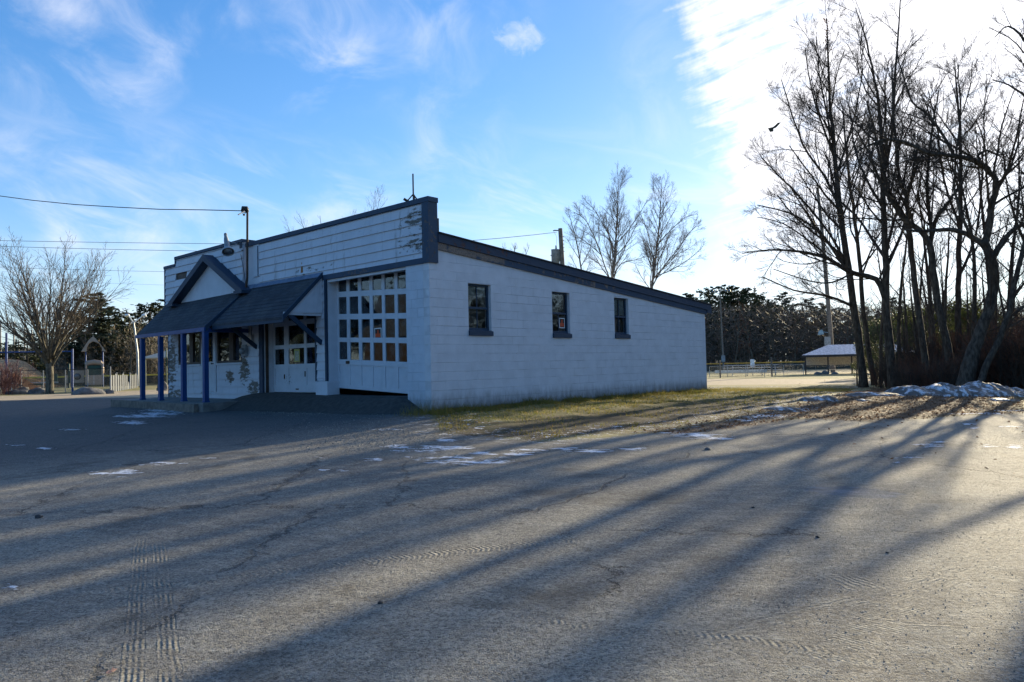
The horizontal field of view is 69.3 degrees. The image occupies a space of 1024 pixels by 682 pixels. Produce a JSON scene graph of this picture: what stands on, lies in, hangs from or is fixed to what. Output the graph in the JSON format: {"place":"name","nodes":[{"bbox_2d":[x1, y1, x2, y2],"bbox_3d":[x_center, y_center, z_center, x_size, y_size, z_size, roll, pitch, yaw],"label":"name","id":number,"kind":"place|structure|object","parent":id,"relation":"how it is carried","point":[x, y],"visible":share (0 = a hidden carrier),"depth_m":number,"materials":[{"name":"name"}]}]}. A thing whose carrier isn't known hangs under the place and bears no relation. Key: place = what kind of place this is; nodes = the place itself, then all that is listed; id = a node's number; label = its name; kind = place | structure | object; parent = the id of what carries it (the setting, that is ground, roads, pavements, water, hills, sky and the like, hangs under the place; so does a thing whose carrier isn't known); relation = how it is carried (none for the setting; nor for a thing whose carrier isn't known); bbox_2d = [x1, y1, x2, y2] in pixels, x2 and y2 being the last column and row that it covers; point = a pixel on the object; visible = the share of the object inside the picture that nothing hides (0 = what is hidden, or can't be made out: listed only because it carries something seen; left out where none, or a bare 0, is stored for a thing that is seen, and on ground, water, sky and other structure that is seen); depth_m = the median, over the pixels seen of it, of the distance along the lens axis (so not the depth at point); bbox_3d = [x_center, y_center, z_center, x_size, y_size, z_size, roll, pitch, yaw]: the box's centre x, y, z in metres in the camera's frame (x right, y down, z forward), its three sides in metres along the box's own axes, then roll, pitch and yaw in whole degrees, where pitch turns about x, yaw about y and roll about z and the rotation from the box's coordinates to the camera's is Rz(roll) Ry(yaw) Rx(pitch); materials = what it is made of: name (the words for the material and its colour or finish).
{"place":"outdoors","nodes":[
{"label":"outdoors","id":0,"kind":"place"},
{"bbox_2d":[0,359,45,388],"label":"dirt slope","id":1,"kind":"structure","parent":0,"point":[24,365],"depth_m":93.47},
{"bbox_2d":[1,196,244,214],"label":"overhead wire","id":2,"kind":"object","parent":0,"point":[130,207],"visible":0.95,"depth_m":26.54,"materials":[{"name":"black rubber"}]},
{"bbox_2d":[0,361,1023,681],"bbox_3d":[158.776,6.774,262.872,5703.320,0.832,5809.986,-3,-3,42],"label":"ground","id":3,"kind":"structure","parent":0,"point":[150,485],"depth_m":5.98,"materials":[{"name":"asphalt"}]},
{"bbox_2d":[5,387,28,394],"bbox_3d":[-33.715,3.477,50.661,0.949,0.665,1.851,-3,-3,42],"label":"boulder","id":4,"kind":"object","parent":3,"relation":"on","point":[22,390],"visible":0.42,"depth_m":50.41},
{"bbox_2d":[0,357,36,394],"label":"bare shrub","id":5,"kind":"object","parent":3,"relation":"on","point":[6,382],"visible":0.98,"depth_m":50.02,"materials":[{"name":"plant"}]},
{"bbox_2d":[8,339,30,364],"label":"pine tree","id":6,"kind":"object","parent":3,"relation":"on","point":[15,349],"visible":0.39,"depth_m":169.93,"materials":[{"name":"green plant"}]},
{"bbox_2d":[8,334,41,369],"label":"pine tree","id":7,"kind":"object","parent":3,"relation":"on","point":[30,356],"visible":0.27,"depth_m":171.84,"materials":[{"name":"green plant"}]},
{"bbox_2d":[0,333,73,391],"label":"swing frame","id":8,"kind":"object","parent":3,"relation":"on","point":[6,352],"visible":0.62,"depth_m":53.03,"materials":[{"name":"blue metal"}]},
{"bbox_2d":[0,368,109,392],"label":"chain link fence","id":9,"kind":"object","parent":3,"relation":"on","point":[65,378],"visible":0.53,"depth_m":52.61,"materials":[{"name":"metal"}]},
{"bbox_2d":[0,226,135,393],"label":"bare tree","id":10,"kind":"object","parent":3,"relation":"on","point":[48,355],"visible":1,"depth_m":49.19,"materials":[{"name":"grey plant"}]},
{"bbox_2d":[54,336,105,387],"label":"play tower","id":11,"kind":"structure","parent":3,"relation":"on","point":[99,363],"depth_m":73.33,"materials":[{"name":"beige plastic"}]},
{"bbox_2d":[9,374,167,387],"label":"field fence","id":12,"kind":"object","parent":3,"relation":"on","point":[151,379],"visible":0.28,"depth_m":78.64,"materials":[{"name":"grey"}]},
{"bbox_2d":[71,387,105,394],"bbox_3d":[-25.675,3.080,44.944,1.062,0.596,1.856,-6,-5,68],"label":"boulder","id":13,"kind":"object","parent":3,"relation":"on","point":[86,391],"visible":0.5,"depth_m":44.58,"materials":[{"name":"stone"}]},
{"bbox_2d":[40,292,137,362],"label":"pine tree","id":14,"kind":"object","parent":3,"relation":"on","point":[97,325],"visible":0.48,"depth_m":99.86,"materials":[{"name":"green plant"}]},
{"bbox_2d":[57,290,135,374],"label":"pine tree","id":15,"kind":"object","parent":3,"relation":"on","point":[96,332],"visible":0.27,"depth_m":101.05,"materials":[{"name":"green plant"}]},
{"bbox_2d":[64,306,155,364],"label":"pine tree","id":16,"kind":"object","parent":3,"relation":"on","point":[116,316],"visible":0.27,"depth_m":102.69,"materials":[{"name":"green plant"}]},
{"bbox_2d":[53,317,167,377],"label":"brushwood","id":17,"kind":"object","parent":3,"relation":"on","point":[59,366],"visible":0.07,"depth_m":98.43,"materials":[{"name":"plant"}]},
{"bbox_2d":[76,323,154,374],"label":"pine tree","id":18,"kind":"object","parent":3,"relation":"on","point":[121,332],"visible":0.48,"depth_m":99.51,"materials":[{"name":"green plant"}]},
{"bbox_2d":[110,366,136,390],"bbox_3d":[-30.248,2.986,57.935,0.106,1.850,17.217,-1,-2,-22],"label":"slatted fence","id":19,"kind":"object","parent":3,"relation":"on","point":[125,386],"visible":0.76,"depth_m":55.68,"materials":[{"name":"wood"}]},
{"bbox_2d":[112,312,156,373],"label":"pine tree","id":20,"kind":"object","parent":3,"relation":"on","point":[132,318],"visible":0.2,"depth_m":107.82,"materials":[{"name":"green plant"}]},
{"bbox_2d":[124,314,146,385],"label":"street lamp","id":21,"kind":"object","parent":3,"relation":"on","point":[136,344],"visible":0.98,"depth_m":73.92,"materials":[{"name":"metal"}]},
{"bbox_2d":[115,302,167,373],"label":"pine tree","id":22,"kind":"object","parent":3,"relation":"on","point":[151,309],"visible":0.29,"depth_m":111.55,"materials":[{"name":"green plant"}]},
{"bbox_2d":[139,348,167,386],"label":"shade canopy","id":23,"kind":"object","parent":3,"relation":"on","point":[153,356],"visible":0.3,"depth_m":68.19,"materials":[{"name":"beige fabric"}]},
{"bbox_2d":[223,392,421,414],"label":"driveway ramp","id":24,"kind":"structure","parent":3,"relation":"on","point":[315,403],"depth_m":17.96,"materials":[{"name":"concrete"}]},
{"bbox_2d":[282,184,385,231],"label":"bare tree","id":25,"kind":"object","parent":3,"relation":"on","point":[352,212],"visible":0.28,"depth_m":45.80,"materials":[{"name":"brown plant"}]},
{"bbox_2d":[111,174,712,412],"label":"garage building","id":26,"kind":"structure","parent":3,"relation":"on","point":[411,302],"depth_m":19.09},
{"bbox_2d":[177,332,200,365],"bbox_3d":[-10.411,0.253,23.926,1.660,1.109,0.100,-3,-3,42],"label":"window","id":27,"kind":"structure","parent":26,"relation":"in","point":[193,339],"depth_m":23.76,"materials":[{"name":"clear glass"}]},
{"bbox_2d":[201,332,216,391],"bbox_3d":[-9.423,0.603,22.983,0.976,1.960,0.135,-3,-3,42],"label":"front door","id":28,"kind":"structure","parent":26,"relation":"in","point":[212,335],"depth_m":22.86,"materials":[{"name":"white paint"}]},
{"bbox_2d":[216,327,242,364],"bbox_3d":[-8.435,0.161,22.126,1.610,1.079,0.100,-3,-3,42],"label":"window","id":29,"kind":"structure","parent":26,"relation":"in","point":[229,344],"depth_m":22.19,"materials":[{"name":"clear glass"}]},
{"bbox_2d":[273,315,315,391],"bbox_3d":[-5.809,-0.033,20.146,2.610,2.850,0.065,-3,-3,42],"label":"double door","id":30,"kind":"structure","parent":26,"relation":"in","point":[293,348],"depth_m":20.31,"materials":[{"name":"white paint"}]},
{"bbox_2d":[327,267,407,393],"bbox_3d":[-3.385,-0.182,17.764,3.108,2.891,0.325,-3,-3,42],"label":"garage door","id":31,"kind":"structure","parent":26,"relation":"in","point":[371,307],"depth_m":17.90,"materials":[{"name":"white paint"}]},
{"bbox_2d":[468,284,493,335],"bbox_3d":[-0.775,-0.721,17.246,0.185,1.204,0.775,-3,-3,42],"label":"window","id":32,"kind":"structure","parent":26,"relation":"in","point":[476,290],"depth_m":17.30,"materials":[{"name":"blue paint"}]},
{"bbox_2d":[552,292,571,337],"bbox_3d":[1.241,-0.680,19.502,0.245,1.204,0.765,-3,-3,42],"label":"window","id":33,"kind":"structure","parent":26,"relation":"in","point":[556,296],"depth_m":19.61,"materials":[{"name":"blue paint"}]},
{"bbox_2d":[614,298,630,338],"bbox_3d":[3.151,-0.659,21.570,0.205,1.179,0.755,-3,-3,42],"label":"window","id":34,"kind":"structure","parent":26,"relation":"in","point":[618,305],"depth_m":21.62,"materials":[{"name":"blue paint"}]},
{"bbox_2d":[394,401,470,417],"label":"weeds","id":35,"kind":"object","parent":3,"relation":"on","point":[422,413],"visible":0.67,"depth_m":15.60,"materials":[{"name":"green plant"}]},
{"bbox_2d":[550,228,564,264],"bbox_3d":[2.928,-1.790,43.784,1.140,9.816,0.514,-1,-2,4],"label":"utility pole","id":36,"kind":"object","parent":3,"relation":"on","point":[557,255],"visible":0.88,"depth_m":43.84,"materials":[{"name":"wood"}]},
{"bbox_2d":[563,207,595,270],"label":"bare tree","id":37,"kind":"object","parent":3,"relation":"on","point":[581,244],"visible":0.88,"depth_m":57.92,"materials":[{"name":"brown plant"}]},
{"bbox_2d":[563,164,652,277],"bbox_3d":[8.161,-5.629,61.733,7.347,18.572,4.286,-2,-2,20],"label":"bare tree","id":38,"kind":"object","parent":3,"relation":"on","point":[613,251],"visible":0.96,"depth_m":61.69,"materials":[{"name":"brown plant"}]},
{"bbox_2d":[632,170,706,287],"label":"bare tree","id":39,"kind":"object","parent":3,"relation":"on","point":[656,247],"visible":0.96,"depth_m":65.80,"materials":[{"name":"brown plant"}]},
{"bbox_2d":[712,289,730,369],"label":"light pole","id":40,"kind":"object","parent":3,"relation":"on","point":[722,355],"visible":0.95,"depth_m":112.12,"materials":[{"name":"wood"}]},
{"bbox_2d":[693,284,757,361],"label":"pine tree","id":41,"kind":"object","parent":3,"relation":"on","point":[725,297],"visible":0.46,"depth_m":150.90,"materials":[{"name":"green plant"}]},
{"bbox_2d":[714,287,757,358],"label":"pine tree","id":42,"kind":"object","parent":3,"relation":"on","point":[734,292],"visible":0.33,"depth_m":152.43,"materials":[{"name":"green plant"}]},
{"bbox_2d":[715,364,781,375],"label":"bleachers","id":43,"kind":"object","parent":3,"relation":"on","point":[761,370],"visible":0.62,"depth_m":79.47,"materials":[{"name":"metal"}]},
{"bbox_2d":[473,381,1023,468],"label":"fallen leaves","id":44,"kind":"object","parent":3,"relation":"on","point":[882,389],"visible":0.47,"depth_m":18.37,"materials":[{"name":"plant"}]},
{"bbox_2d":[709,364,803,376],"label":"chain link fence","id":45,"kind":"object","parent":3,"relation":"on","point":[755,369],"visible":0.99,"depth_m":72.92,"materials":[{"name":"metal"}]},
{"bbox_2d":[725,287,790,361],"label":"pine tree","id":46,"kind":"object","parent":3,"relation":"on","point":[748,294],"visible":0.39,"depth_m":151.08,"materials":[{"name":"green plant"}]},
{"bbox_2d":[734,297,790,361],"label":"pine tree","id":47,"kind":"object","parent":3,"relation":"on","point":[758,302],"visible":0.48,"depth_m":147.53,"materials":[{"name":"green plant"}]},
{"bbox_2d":[762,406,800,410],"bbox_3d":[6.546,1.678,18.046,1.044,0.181,0.799,-1,-2,-8],"label":"snow heap","id":48,"kind":"object","parent":3,"relation":"on","point":[780,408],"visible":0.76,"depth_m":17.83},
{"bbox_2d":[761,291,805,359],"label":"pine tree","id":49,"kind":"object","parent":3,"relation":"on","point":[782,299],"visible":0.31,"depth_m":154.90,"materials":[{"name":"green plant"}]},
{"bbox_2d":[706,361,874,371],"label":"field fence","id":50,"kind":"object","parent":3,"relation":"on","point":[781,364],"visible":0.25,"depth_m":117.71,"materials":[{"name":"yellow"}]},
{"bbox_2d":[774,308,813,355],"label":"pine tree","id":51,"kind":"object","parent":3,"relation":"on","point":[792,329],"visible":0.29,"depth_m":149.85,"materials":[{"name":"green plant"}]},
{"bbox_2d":[740,0,883,387],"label":"bare tree","id":52,"kind":"object","parent":3,"relation":"on","point":[859,347],"visible":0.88,"depth_m":39.91,"materials":[{"name":"brown plant"}]},
{"bbox_2d":[789,298,834,351],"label":"pine tree","id":53,"kind":"object","parent":3,"relation":"on","point":[806,304],"visible":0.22,"depth_m":152.85,"materials":[{"name":"green plant"}]},
{"bbox_2d":[798,395,839,401],"bbox_3d":[8.825,1.692,21.314,1.283,0.266,0.860,-1,-2,-7],"label":"snow heap","id":54,"kind":"object","parent":3,"relation":"on","point":[822,398],"visible":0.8,"depth_m":21.08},
{"bbox_2d":[817,189,834,372],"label":"light pole","id":55,"kind":"object","parent":3,"relation":"on","point":[828,340],"visible":0.53,"depth_m":87.03,"materials":[{"name":"grey"}]},
{"bbox_2d":[724,0,937,387],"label":"bare tree","id":56,"kind":"object","parent":3,"relation":"on","point":[883,285],"visible":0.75,"depth_m":36.92,"materials":[{"name":"brown plant"}]},
{"bbox_2d":[801,344,902,374],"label":"dugout","id":57,"kind":"object","parent":3,"relation":"on","point":[838,355],"visible":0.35,"depth_m":78.44,"materials":[{"name":"metal"}]},
{"bbox_2d":[816,72,898,384],"bbox_3d":[20.961,-6.390,43.597,5.979,18.281,6.389,-1,-2,5],"label":"bare tree","id":58,"kind":"object","parent":3,"relation":"on","point":[861,269],"visible":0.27,"depth_m":42.90,"materials":[{"name":"brown plant"}]},
{"bbox_2d":[705,296,1023,362],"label":"trees","id":59,"kind":"object","parent":3,"relation":"on","point":[785,339],"visible":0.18,"depth_m":132.07,"materials":[{"name":"plant"}]},
{"bbox_2d":[850,343,884,376],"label":"evergreen bush","id":60,"kind":"object","parent":3,"relation":"on","point":[873,354],"visible":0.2,"depth_m":57.80,"materials":[{"name":"green plant"}]},
{"bbox_2d":[845,392,904,396],"bbox_3d":[11.653,1.754,23.810,1.955,0.254,1.201,-1,-2,-6],"label":"snow heap","id":61,"kind":"object","parent":3,"relation":"on","point":[856,394],"visible":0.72,"depth_m":23.57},
{"bbox_2d":[866,227,901,379],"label":"bare tree","id":62,"kind":"object","parent":3,"relation":"on","point":[881,333],"visible":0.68,"depth_m":45.83,"materials":[{"name":"brown plant"}]},
{"bbox_2d":[853,312,925,363],"bbox_3d":[26.590,0.336,51.966,5.424,4.862,4.592,0,-2,-30],"label":"evergreen bush","id":63,"kind":"object","parent":3,"relation":"on","point":[875,332],"visible":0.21,"depth_m":51.95,"materials":[{"name":"green plant"}]},
{"bbox_2d":[868,351,910,387],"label":"bare shrub","id":64,"kind":"object","parent":3,"relation":"on","point":[880,375],"visible":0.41,"depth_m":38.11,"materials":[{"name":"plant"}]},
{"bbox_2d":[852,40,937,385],"bbox_3d":[17.863,-5.632,34.451,3.695,16.194,5.114,-2,-2,25],"label":"bare tree","id":65,"kind":"object","parent":3,"relation":"on","point":[920,325],"visible":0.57,"depth_m":34.81,"materials":[{"name":"brown plant"}]},
{"bbox_2d":[814,61,979,378],"bbox_3d":[18.235,-4.970,33.555,8.147,14.789,3.992,-1,-2,-8],"label":"bare tree","id":66,"kind":"object","parent":3,"relation":"on","point":[942,325],"visible":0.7,"depth_m":33.82,"materials":[{"name":"brown plant"}]},
{"bbox_2d":[872,195,921,358],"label":"bare tree","id":67,"kind":"object","parent":3,"relation":"on","point":[898,323],"visible":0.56,"depth_m":41.07,"materials":[{"name":"brown plant"}]},
{"bbox_2d":[876,354,919,385],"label":"bare shrub","id":68,"kind":"object","parent":3,"relation":"on","point":[896,370],"visible":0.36,"depth_m":36.80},
{"bbox_2d":[864,336,941,369],"bbox_3d":[21.151,1.041,39.907,3.655,3.039,3.104,-1,-2,3],"label":"bare shrub","id":69,"kind":"object","parent":3,"relation":"on","point":[900,352],"visible":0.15,"depth_m":40.17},
{"bbox_2d":[894,252,913,359],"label":"bare sapling","id":70,"kind":"object","parent":3,"relation":"on","point":[906,327],"visible":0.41,"depth_m":44.85,"materials":[{"name":"brown plant"}]},
{"bbox_2d":[888,360,932,386],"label":"bare shrub","id":71,"kind":"object","parent":3,"relation":"on","point":[903,380],"visible":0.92,"depth_m":33.34,"materials":[{"name":"plant"}]},
{"bbox_2d":[905,260,919,366],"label":"bare sapling","id":72,"kind":"object","parent":3,"relation":"on","point":[914,326],"visible":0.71,"depth_m":38.47,"materials":[{"name":"brown plant"}]},
{"bbox_2d":[888,352,936,386],"bbox_3d":[19.611,1.450,36.032,2.417,1.903,2.623,-2,-2,26],"label":"bare shrub","id":73,"kind":"object","parent":3,"relation":"on","point":[905,360],"visible":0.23,"depth_m":36.10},
{"bbox_2d":[884,385,941,395],"bbox_3d":[13.297,1.694,24.534,1.845,0.472,1.611,-1,-2,-17],"label":"snow heap","id":74,"kind":"object","parent":3,"relation":"on","point":[911,390],"visible":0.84,"depth_m":24.04,"materials":[{"name":"snow"}]},
{"bbox_2d":[880,307,951,357],"bbox_3d":[30.376,0.014,53.808,5.943,5.507,5.993,-1,-2,-9],"label":"evergreen bush","id":75,"kind":"object","parent":3,"relation":"on","point":[926,332],"visible":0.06,"depth_m":53.72,"materials":[{"name":"green plant"}]},
{"bbox_2d":[894,204,944,370],"bbox_3d":[21.707,-2.331,39.139,2.620,9.895,2.177,-3,-2,34],"label":"bare tree","id":76,"kind":"object","parent":3,"relation":"on","point":[921,284],"visible":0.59,"depth_m":39.08,"materials":[{"name":"brown plant"}]},
{"bbox_2d":[894,326,954,383],"bbox_3d":[21.432,0.824,38.732,3.449,3.376,4.061,-2,-2,23],"label":"bare shrub","id":77,"kind":"object","parent":3,"relation":"on","point":[906,350],"visible":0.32,"depth_m":38.09,"materials":[{"name":"plant"}]},
{"bbox_2d":[901,359,947,386],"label":"bare shrub","id":78,"kind":"object","parent":3,"relation":"on","point":[913,371],"visible":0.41,"depth_m":33.89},
{"bbox_2d":[906,169,954,350],"bbox_3d":[26.683,-4.449,47.360,2.892,14.656,4.276,-3,-2,36],"label":"bare tree","id":79,"kind":"object","parent":3,"relation":"on","point":[937,255],"visible":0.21,"depth_m":46.80,"materials":[{"name":"brown plant"}]},
{"bbox_2d":[902,173,963,347],"bbox_3d":[24.096,-3.857,41.967,2.603,13.191,3.848,0,-2,-37],"label":"bare tree","id":80,"kind":"object","parent":3,"relation":"on","point":[926,269],"visible":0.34,"depth_m":42.20,"materials":[{"name":"brown plant"}]},
{"bbox_2d":[845,41,1023,385],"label":"bare tree","id":81,"kind":"object","parent":3,"relation":"on","point":[968,367],"visible":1,"depth_m":30.81,"materials":[{"name":"brown plant"}]},
{"bbox_2d":[915,357,961,385],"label":"bare shrub","id":82,"kind":"object","parent":3,"relation":"on","point":[926,379],"visible":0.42,"depth_m":33.01,"materials":[{"name":"plant"}]},
{"bbox_2d":[891,297,988,359],"bbox_3d":[29.405,-0.323,50.152,6.700,6.005,5.672,-1,-2,-8],"label":"evergreen bush","id":83,"kind":"object","parent":3,"relation":"on","point":[963,320],"visible":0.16,"depth_m":49.43,"materials":[{"name":"green plant"}]},
{"bbox_2d":[933,243,955,362],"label":"bare sapling","id":84,"kind":"object","parent":3,"relation":"on","point":[942,284],"visible":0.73,"depth_m":37.22,"materials":[{"name":"brown plant"}]},
{"bbox_2d":[922,185,968,357],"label":"bare tree","id":85,"kind":"object","parent":3,"relation":"on","point":[946,275],"visible":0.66,"depth_m":36.91,"materials":[{"name":"brown plant"}]},
{"bbox_2d":[917,352,976,385],"bbox_3d":[18.824,1.326,31.880,2.234,1.857,1.897,0,-2,-35],"label":"bare shrub","id":86,"kind":"object","parent":3,"relation":"on","point":[949,378],"visible":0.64,"depth_m":32.04,"materials":[{"name":"plant"}]},
{"bbox_2d":[922,382,971,396],"bbox_3d":[14.481,1.679,24.975,1.976,0.591,1.774,0,-2,-25],"label":"snow heap","id":87,"kind":"object","parent":3,"relation":"on","point":[946,389],"visible":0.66,"depth_m":24.30,"materials":[{"name":"snow"}]},
{"bbox_2d":[912,322,1004,357],"bbox_3d":[23.385,0.625,37.658,4.318,3.649,5.048,0,-2,-32],"label":"bare shrub","id":88,"kind":"object","parent":3,"relation":"on","point":[937,335],"visible":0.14,"depth_m":37.69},
{"bbox_2d":[894,27,1023,358],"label":"bare tree","id":89,"kind":"object","parent":3,"relation":"on","point":[957,314],"visible":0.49,"depth_m":37.81,"materials":[{"name":"brown plant"}]},
{"bbox_2d":[935,138,1011,337],"bbox_3d":[22.166,-3.732,35.527,3.313,12.515,2.753,0,-2,-33],"label":"bare tree","id":90,"kind":"object","parent":3,"relation":"on","point":[973,298],"visible":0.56,"depth_m":35.71,"materials":[{"name":"brown plant"}]},
{"bbox_2d":[952,116,1023,343],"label":"bare tree","id":91,"kind":"object","parent":3,"relation":"on","point":[987,276],"visible":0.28,"depth_m":39.19,"materials":[{"name":"brown plant"}]},
{"bbox_2d":[956,324,1023,387],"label":"bare shrub","id":92,"kind":"object","parent":3,"relation":"on","point":[1000,359],"visible":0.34,"depth_m":31.60,"materials":[{"name":"plant"}]},
{"bbox_2d":[958,0,1023,219],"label":"bare tree","id":93,"kind":"object","parent":3,"relation":"on","point":[1017,57],"visible":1,"depth_m":27.01,"materials":[{"name":"brown plant"}]},
{"bbox_2d":[959,329,1023,388],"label":"bare shrub","id":94,"kind":"object","parent":3,"relation":"on","point":[994,371],"visible":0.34,"depth_m":31.65,"materials":[{"name":"plant"}]},
{"bbox_2d":[961,380,1023,396],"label":"snow heap","id":95,"kind":"object","parent":3,"relation":"on","point":[978,388],"visible":0.66,"depth_m":24.90,"materials":[{"name":"snow"}]},
{"bbox_2d":[972,314,1023,388],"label":"bare shrub","id":96,"kind":"object","parent":3,"relation":"on","point":[1014,373],"visible":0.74,"depth_m":30.96,"materials":[{"name":"plant"}]},
{"bbox_2d":[973,70,1023,253],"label":"bare tree","id":97,"kind":"object","parent":3,"relation":"on","point":[1012,207],"visible":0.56,"depth_m":33.00,"materials":[{"name":"brown plant"}]},
{"bbox_2d":[973,128,1023,378],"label":"bare tree","id":98,"kind":"object","parent":3,"relation":"on","point":[1010,279],"visible":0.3,"depth_m":36.19,"materials":[{"name":"brown plant"}]},
{"bbox_2d":[977,165,1023,381],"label":"bare tree","id":99,"kind":"object","parent":3,"relation":"on","point":[1004,326],"visible":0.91,"depth_m":30.39,"materials":[{"name":"brown plant"}]},
{"bbox_2d":[987,241,1020,342],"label":"bare sapling","id":100,"kind":"object","parent":3,"relation":"on","point":[1002,305],"visible":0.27,"depth_m":35.26,"materials":[{"name":"brown plant"}]},
{"bbox_2d":[996,310,1023,386],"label":"bare shrub","id":101,"kind":"object","parent":3,"relation":"on","point":[1019,329],"visible":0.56,"depth_m":30.53,"materials":[{"name":"plant"}]},
{"bbox_2d":[0,0,1023,360],"label":"sky","id":102,"kind":"structure","parent":0,"point":[505,113],"materials":[{"name":"blue"}]},
{"bbox_2d":[424,386,853,437],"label":"grass","id":103,"kind":"structure","parent":0,"point":[575,400],"depth_m":18.32,"materials":[{"name":"plant"}]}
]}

